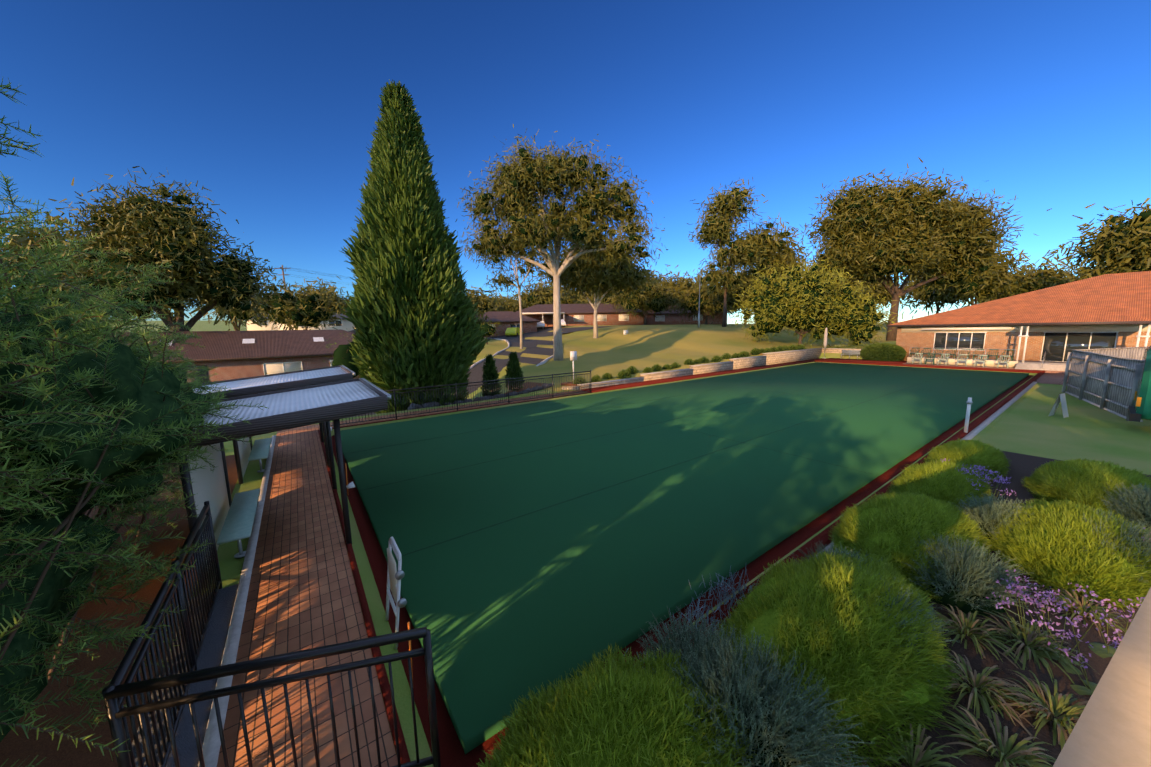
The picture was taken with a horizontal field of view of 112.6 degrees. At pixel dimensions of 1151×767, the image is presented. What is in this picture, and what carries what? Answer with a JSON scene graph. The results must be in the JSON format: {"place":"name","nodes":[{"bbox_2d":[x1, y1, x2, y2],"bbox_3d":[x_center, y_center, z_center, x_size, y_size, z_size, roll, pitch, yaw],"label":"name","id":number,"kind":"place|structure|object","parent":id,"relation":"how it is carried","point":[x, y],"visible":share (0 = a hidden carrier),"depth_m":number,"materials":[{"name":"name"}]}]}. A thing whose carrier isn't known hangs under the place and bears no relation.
{"place":"outdoors","nodes":[
{"label":"outdoors","id":0,"kind":"place"},
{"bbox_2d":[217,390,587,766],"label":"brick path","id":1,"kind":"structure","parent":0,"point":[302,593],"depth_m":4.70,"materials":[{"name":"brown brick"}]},
{"bbox_2d":[347,339,552,417],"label":"road","id":2,"kind":"structure","parent":0,"point":[476,371],"depth_m":36.44,"materials":[{"name":"grey asphalt"}]},
{"bbox_2d":[483,325,620,339],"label":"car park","id":3,"kind":"structure","parent":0,"point":[542,332],"depth_m":62.20,"materials":[{"name":"grey asphalt"}]},
{"bbox_2d":[505,327,519,335],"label":"lime hatchback","id":4,"kind":"object","parent":3,"relation":"on","point":[513,331],"visible":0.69,"depth_m":61.09,"materials":[{"name":"green metal"}]},
{"bbox_2d":[537,321,544,327],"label":"white sedan","id":5,"kind":"object","parent":3,"relation":"on","point":[541,324],"visible":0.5,"depth_m":70.71,"materials":[{"name":"white metal"}]},
{"bbox_2d":[561,319,565,326],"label":"white sedan","id":6,"kind":"object","parent":3,"relation":"on","point":[563,322],"visible":0.38,"depth_m":69.01,"materials":[{"name":"white metal"}]},
{"bbox_2d":[0,0,1150,323],"label":"sky","id":7,"kind":"structure","parent":0,"point":[271,106],"materials":[{"name":"blue"}]},
{"bbox_2d":[80,320,1150,766],"bbox_3d":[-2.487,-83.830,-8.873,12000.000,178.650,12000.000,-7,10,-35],"label":"ground","id":8,"kind":"structure","parent":0,"point":[1026,424],"depth_m":15.73,"materials":[{"name":"green plant"}]},
{"bbox_2d":[0,199,139,325],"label":"tree","id":9,"kind":"object","parent":8,"relation":"on","point":[25,241],"visible":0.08,"depth_m":39.09,"materials":[{"name":"green plant"}]},
{"bbox_2d":[0,455,237,766],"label":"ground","id":10,"kind":"structure","parent":8,"relation":"on","point":[20,746],"depth_m":4.13,"materials":[{"name":"brown soil"}]},
{"bbox_2d":[0,78,268,766],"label":"tree","id":11,"kind":"object","parent":8,"relation":"on","point":[91,417],"visible":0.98,"depth_m":3.05,"materials":[{"name":"green plant"}]},
{"bbox_2d":[102,501,222,766],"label":"path fence","id":12,"kind":"object","parent":8,"relation":"on","point":[119,729],"visible":0.83,"depth_m":3.50,"materials":[{"name":"black metal"}]},
{"bbox_2d":[36,166,291,332],"bbox_3d":[-34.029,-8.026,33.064,15.483,18.614,12.314,-7,10,-35],"label":"tree","id":13,"kind":"object","parent":8,"relation":"on","point":[144,229],"visible":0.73,"depth_m":30.59,"materials":[{"name":"green plant"}]},
{"bbox_2d":[132,584,238,766],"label":"concrete path","id":14,"kind":"structure","parent":8,"relation":"on","point":[213,646],"depth_m":3.86,"materials":[{"name":"grey concrete"}]},
{"bbox_2d":[104,329,359,383],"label":"house","id":15,"kind":"structure","parent":8,"relation":"on","point":[229,355],"depth_m":32.32,"materials":[{"name":"brick"}]},
{"bbox_2d":[190,272,281,330],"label":"tree","id":16,"kind":"object","parent":8,"relation":"on","point":[245,316],"visible":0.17,"depth_m":62.27,"materials":[{"name":"green plant"}]},
{"bbox_2d":[198,435,275,766],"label":"path kerb","id":17,"kind":"structure","parent":8,"relation":"on","point":[211,746],"depth_m":4.61,"materials":[{"name":"concrete"}]},
{"bbox_2d":[247,315,277,330],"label":"house","id":18,"kind":"structure","parent":8,"relation":"on","point":[252,327],"depth_m":96.41,"materials":[{"name":"paint"}]},
{"bbox_2d":[105,627,440,766],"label":"metal railing","id":19,"kind":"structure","parent":8,"relation":"on","point":[158,683],"depth_m":2.75,"materials":[{"name":"black metal"}]},
{"bbox_2d":[193,365,355,483],"bbox_3d":[-8.338,0.984,10.701,3.715,2.552,3.200,-7,10,-35],"label":"shelter","id":20,"kind":"object","parent":8,"relation":"on","point":[245,453],"visible":0.69,"depth_m":10.18,"materials":[{"name":"grey metal"}]},
{"bbox_2d":[177,378,390,588],"bbox_3d":[-5.548,1.471,6.889,3.715,2.552,3.200,-7,10,-35],"label":"shelter","id":21,"kind":"object","parent":8,"relation":"on","point":[326,403],"visible":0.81,"depth_m":6.38,"materials":[{"name":"grey metal"}]},
{"bbox_2d":[234,275,347,329],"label":"tree","id":22,"kind":"object","parent":8,"relation":"on","point":[306,310],"visible":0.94,"depth_m":46.85,"materials":[{"name":"green plant"}]},
{"bbox_2d":[277,312,354,330],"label":"house","id":23,"kind":"structure","parent":8,"relation":"on","point":[348,325],"depth_m":85.09,"materials":[{"name":"brick"}]},
{"bbox_2d":[288,276,353,314],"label":"tree","id":24,"kind":"object","parent":8,"relation":"on","point":[332,293],"visible":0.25,"depth_m":89.34,"materials":[{"name":"green plant"}]},
{"bbox_2d":[321,328,361,377],"bbox_3d":[-17.010,-1.208,28.476,3.094,5.748,3.524,-1,8,1],"label":"shrub","id":25,"kind":"object","parent":8,"relation":"on","point":[342,354],"visible":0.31,"depth_m":27.68,"materials":[{"name":"green plant"}]},
{"bbox_2d":[340,79,491,413],"bbox_3d":[-8.672,-6.576,20.575,7.591,17.316,7.457,-7,10,-35],"label":"cypress tree","id":26,"kind":"object","parent":8,"relation":"on","point":[411,313],"visible":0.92,"depth_m":18.82,"materials":[{"name":"green plant"}]},
{"bbox_2d":[253,265,581,329],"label":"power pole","id":27,"kind":"object","parent":8,"relation":"on","point":[283,274],"visible":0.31,"depth_m":62.07,"materials":[{"name":"brown wood"}]},
{"bbox_2d":[322,370,590,425],"bbox_3d":[-3.812,0.612,17.288,12.798,1.360,1.686,-7,10,-35],"label":"fence","id":28,"kind":"object","parent":8,"relation":"on","point":[456,384],"visible":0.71,"depth_m":17.85,"materials":[{"name":"black metal"}]},
{"bbox_2d":[402,382,546,410],"bbox_3d":[-5.961,1.048,23.331,10.104,1.332,3.230,-9,11,-44],"label":"cypress mulch bed","id":29,"kind":"object","parent":8,"relation":"on","point":[534,384],"visible":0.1,"depth_m":26.07,"materials":[{"name":"brown soil"}]},
{"bbox_2d":[480,353,502,396],"bbox_3d":[-5.287,-0.242,24.069,1.465,3.347,1.626,-7,10,-35],"label":"pencil pine","id":30,"kind":"object","parent":29,"relation":"on","point":[490,371],"visible":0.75,"depth_m":23.79,"materials":[{"name":"green plant"}]},
{"bbox_2d":[504,351,524,390],"bbox_3d":[-4.135,-0.656,25.782,1.500,3.131,1.456,-7,10,-35],"label":"pencil pine","id":31,"kind":"object","parent":29,"relation":"on","point":[513,368],"visible":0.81,"depth_m":25.49,"materials":[{"name":"green plant"}]},
{"bbox_2d":[407,383,553,409],"bbox_3d":[-4.946,0.765,21.675,9.042,0.904,1.339,-8,11,-41],"label":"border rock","id":32,"kind":"object","parent":8,"relation":"on","point":[514,393],"visible":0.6,"depth_m":21.67,"materials":[{"name":"stone"}]},
{"bbox_2d":[473,306,491,326],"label":"tree","id":33,"kind":"object","parent":8,"relation":"on","point":[479,320],"visible":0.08,"depth_m":58.62,"materials":[{"name":"green plant"}]},
{"bbox_2d":[463,284,511,314],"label":"tree","id":34,"kind":"object","parent":8,"relation":"on","point":[486,303],"visible":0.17,"depth_m":92.20,"materials":[{"name":"green plant"}]},
{"bbox_2d":[478,322,502,343],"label":"shrub","id":35,"kind":"object","parent":8,"relation":"on","point":[490,329],"visible":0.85,"depth_m":47.63,"materials":[{"name":"green plant"}]},
{"bbox_2d":[484,290,524,311],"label":"tree","id":36,"kind":"object","parent":8,"relation":"on","point":[508,297],"visible":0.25,"depth_m":117.03,"materials":[{"name":"green plant"}]},
{"bbox_2d":[480,311,539,337],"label":"house","id":37,"kind":"structure","parent":8,"relation":"on","point":[507,319],"depth_m":64.72,"materials":[{"name":"brick"}]},
{"bbox_2d":[469,338,552,369],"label":"road kerb","id":38,"kind":"structure","parent":8,"relation":"on","point":[540,363],"depth_m":35.91,"materials":[{"name":"concrete"}]},
{"bbox_2d":[486,230,547,348],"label":"slim gum tree","id":39,"kind":"object","parent":8,"relation":"on","point":[501,279],"visible":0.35,"depth_m":42.20,"materials":[{"name":"green plant"}]},
{"bbox_2d":[503,279,587,311],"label":"tree","id":40,"kind":"object","parent":8,"relation":"on","point":[530,298],"visible":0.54,"depth_m":104.09,"materials":[{"name":"green plant"}]},
{"bbox_2d":[453,124,668,360],"bbox_3d":[-1.389,-11.375,33.883,18.561,19.215,10.971,0,8,6],"label":"gum tree","id":41,"kind":"object","parent":8,"relation":"on","point":[518,186],"visible":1,"depth_m":31.91,"materials":[{"name":"green plant"}]},
{"bbox_2d":[515,303,646,327],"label":"building","id":42,"kind":"structure","parent":8,"relation":"on","point":[577,314],"depth_m":76.67,"materials":[{"name":"brick"}]},
{"bbox_2d":[562,287,599,302],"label":"tree","id":43,"kind":"object","parent":8,"relation":"on","point":[585,298],"visible":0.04,"depth_m":112.43,"materials":[{"name":"green plant"}]},
{"bbox_2d":[534,240,658,337],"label":"gum tree","id":44,"kind":"object","parent":8,"relation":"on","point":[579,275],"visible":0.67,"depth_m":48.73,"materials":[{"name":"green plant"}]},
{"bbox_2d":[576,289,649,315],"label":"tree","id":45,"kind":"object","parent":8,"relation":"on","point":[603,300],"visible":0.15,"depth_m":83.81,"materials":[{"name":"green plant"}]},
{"bbox_2d":[579,261,670,299],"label":"tree","id":46,"kind":"object","parent":8,"relation":"on","point":[655,276],"visible":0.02,"depth_m":88.61,"materials":[{"name":"green plant"}]},
{"bbox_2d":[604,276,690,324],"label":"tree","id":47,"kind":"object","parent":8,"relation":"on","point":[655,299],"visible":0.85,"depth_m":70.33,"materials":[{"name":"green plant"}]},
{"bbox_2d":[562,353,762,385],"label":"retaining wall","id":48,"kind":"structure","parent":8,"relation":"on","point":[568,383],"depth_m":23.83,"materials":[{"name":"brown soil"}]},
{"bbox_2d":[647,265,701,310],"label":"tree","id":49,"kind":"object","parent":8,"relation":"on","point":[688,282],"visible":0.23,"depth_m":91.22,"materials":[{"name":"green plant"}]},
{"bbox_2d":[318,358,1044,766],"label":"green ditch","id":50,"kind":"object","parent":8,"relation":"on","point":[452,754],"visible":0.33,"depth_m":6.05,"materials":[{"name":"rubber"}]},
{"bbox_2d":[345,463,412,679],"bbox_3d":[-5.195,1.995,8.740,0.167,1.148,11.974,-7,10,-35],"label":"rink marker frame","id":51,"kind":"object","parent":50,"relation":"on","point":[394,576],"visible":0.85,"depth_m":4.50,"materials":[{"name":"white paint"}]},
{"bbox_2d":[822,328,827,358],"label":"closed umbrella","id":52,"kind":"object","parent":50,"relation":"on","point":[825,339],"visible":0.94,"depth_m":40.21,"materials":[{"name":"grey fabric"}]},
{"bbox_2d":[841,350,860,358],"bbox_3d":[27.583,-2.922,38.493,0.560,0.903,1.700,-7,10,-35],"label":"park bench","id":53,"kind":"object","parent":50,"relation":"on","point":[849,354],"visible":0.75,"depth_m":38.48,"materials":[{"name":"grey metal"}]},
{"bbox_2d":[340,362,1028,753],"bbox_3d":[11.276,0.671,20.348,40.000,0.290,13.400,-7,10,-35],"label":"bowling green","id":54,"kind":"object","parent":8,"relation":"on","point":[506,612],"visible":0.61,"depth_m":8.33,"materials":[{"name":"carpet"}]},
{"bbox_2d":[346,366,996,558],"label":"green carpet seams","id":55,"kind":"object","parent":54,"relation":"on","point":[638,427],"visible":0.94,"depth_m":11.98,"materials":[{"name":"green"}]},
{"bbox_2d":[644,306,729,324],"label":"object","id":56,"kind":"object","parent":8,"relation":"on","point":[672,318],"visible":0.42,"depth_m":83.78,"materials":[{"name":"brick"}]},
{"bbox_2d":[698,276,703,327],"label":"light pole","id":57,"kind":"object","parent":8,"relation":"on","point":[699,306],"visible":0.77,"depth_m":57.96,"materials":[{"name":"silver metal"}]},
{"bbox_2d":[671,283,746,323],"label":"tree","id":58,"kind":"object","parent":8,"relation":"on","point":[709,306],"visible":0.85,"depth_m":72.42,"materials":[{"name":"green plant"}]},
{"bbox_2d":[562,348,860,389],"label":"retaining wall","id":59,"kind":"structure","parent":8,"relation":"on","point":[771,358],"depth_m":31.45,"materials":[{"name":"concrete"}]},
{"bbox_2d":[683,177,769,326],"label":"tall thin tree","id":60,"kind":"object","parent":8,"relation":"on","point":[720,218],"visible":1,"depth_m":59.52,"materials":[{"name":"green plant"}]},
{"bbox_2d":[572,342,906,383],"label":"hedge shrubs","id":61,"kind":"object","parent":8,"relation":"on","point":[880,351],"visible":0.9,"depth_m":34.95,"materials":[{"name":"green plant"}]},
{"bbox_2d":[718,265,769,324],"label":"tree","id":62,"kind":"object","parent":8,"relation":"on","point":[738,293],"visible":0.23,"depth_m":73.15,"materials":[{"name":"green plant"}]},
{"bbox_2d":[729,213,809,288],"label":"tree","id":63,"kind":"object","parent":8,"relation":"on","point":[776,243],"visible":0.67,"depth_m":62.09,"materials":[{"name":"green plant"}]},
{"bbox_2d":[735,241,820,280],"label":"tree","id":64,"kind":"object","parent":8,"relation":"on","point":[798,256],"visible":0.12,"depth_m":87.41,"materials":[{"name":"green plant"}]},
{"bbox_2d":[729,252,903,347],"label":"tree","id":65,"kind":"object","parent":8,"relation":"on","point":[813,302],"visible":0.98,"depth_m":42.21,"materials":[{"name":"green plant"}]},
{"bbox_2d":[570,330,1068,432],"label":"posts and signs","id":66,"kind":"object","parent":8,"relation":"on","point":[969,402],"visible":0.85,"depth_m":14.40,"materials":[{"name":"white paint"}]},
{"bbox_2d":[809,262,873,304],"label":"tree","id":67,"kind":"object","parent":8,"relation":"on","point":[854,285],"visible":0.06,"depth_m":94.18,"materials":[{"name":"green plant"}]},
{"bbox_2d":[699,382,1037,656],"bbox_3d":[13.411,1.675,12.794,33.500,0.350,0.158,-7,10,-35],"label":"concrete edging","id":68,"kind":"object","parent":8,"relation":"on","point":[983,424],"visible":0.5,"depth_m":14.25,"materials":[{"name":"grey concrete"}]},
{"bbox_2d":[857,277,913,310],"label":"tree","id":69,"kind":"object","parent":8,"relation":"on","point":[882,292],"visible":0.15,"depth_m":106.00,"materials":[{"name":"green plant"}]},
{"bbox_2d":[787,157,1051,340],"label":"tree","id":70,"kind":"object","parent":8,"relation":"on","point":[873,234],"visible":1,"depth_m":51.88,"materials":[{"name":"green plant"}]},
{"bbox_2d":[887,275,988,318],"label":"tree","id":71,"kind":"object","parent":8,"relation":"on","point":[927,299],"visible":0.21,"depth_m":92.49,"materials":[{"name":"green plant"}]},
{"bbox_2d":[963,291,1004,306],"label":"tree","id":72,"kind":"object","parent":8,"relation":"on","point":[983,300],"depth_m":97.22,"materials":[{"name":"green plant"}]},
{"bbox_2d":[820,450,1150,766],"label":"garden bed soil","id":73,"kind":"structure","parent":8,"relation":"on","point":[1021,466],"depth_m":3.95,"materials":[{"name":"brown soil"}]},
{"bbox_2d":[476,439,1150,766],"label":"garden bed plants","id":74,"kind":"object","parent":73,"relation":"on","point":[809,661],"visible":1,"depth_m":3.76,"materials":[{"name":"green plant"}]},
{"bbox_2d":[903,363,1068,384],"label":"path","id":75,"kind":"structure","parent":8,"relation":"on","point":[1051,377],"depth_m":25.60,"materials":[{"name":"grey concrete"}]},
{"bbox_2d":[907,357,1070,370],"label":"veranda platform","id":76,"kind":"structure","parent":8,"relation":"on","point":[1047,365],"depth_m":29.13,"materials":[{"name":"concrete"}]},
{"bbox_2d":[910,348,1013,367],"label":"chairs","id":77,"kind":"object","parent":76,"relation":"on","point":[961,354],"visible":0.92,"depth_m":31.10,"materials":[{"name":"white plastic"}]},
{"bbox_2d":[929,238,1054,308],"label":"tree","id":78,"kind":"object","parent":8,"relation":"on","point":[990,285],"visible":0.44,"depth_m":71.91,"materials":[{"name":"green plant"}]},
{"bbox_2d":[977,251,1086,302],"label":"tree","id":79,"kind":"object","parent":8,"relation":"on","point":[1053,278],"visible":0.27,"depth_m":73.29,"materials":[{"name":"green plant"}]},
{"bbox_2d":[1064,258,1101,280],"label":"tree","id":80,"kind":"object","parent":8,"relation":"on","point":[1080,270],"visible":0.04,"depth_m":81.27,"materials":[{"name":"green plant"}]},
{"bbox_2d":[1044,198,1150,281],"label":"tree","id":81,"kind":"object","parent":8,"relation":"on","point":[1121,246],"visible":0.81,"depth_m":51.76,"materials":[{"name":"green plant"}]},
{"bbox_2d":[1065,391,1142,421],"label":"fence plinth","id":82,"kind":"structure","parent":8,"relation":"on","point":[1113,412],"depth_m":15.99,"materials":[{"name":"concrete"}]},
{"bbox_2d":[1062,346,1149,420],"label":"paling fence","id":83,"kind":"object","parent":8,"relation":"on","point":[1107,378],"visible":0.73,"depth_m":16.23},
{"bbox_2d":[1128,346,1150,421],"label":"green minibus","id":84,"kind":"object","parent":8,"relation":"on","point":[1139,410],"visible":1,"depth_m":12.15,"materials":[{"name":"teal paint"}]},
{"bbox_2d":[896,324,1150,360],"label":"clubhouse walls","id":85,"kind":"structure","parent":0,"point":[907,338],"depth_m":30.48,"materials":[{"name":"brown brick"}]},
{"bbox_2d":[887,271,1150,326],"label":"roof","id":86,"kind":"structure","parent":85,"relation":"on","point":[1120,298],"depth_m":30.74,"materials":[{"name":"orange tile"}]},
{"bbox_2d":[909,324,1150,366],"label":"clubhouse joinery","id":87,"kind":"object","parent":85,"relation":"in","point":[1057,346],"visible":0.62,"depth_m":28.76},
{"bbox_2d":[1053,588,1150,766],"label":"wall ledge","id":88,"kind":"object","parent":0,"point":[1112,727],"depth_m":1.00,"materials":[{"name":"paint"}]}
]}

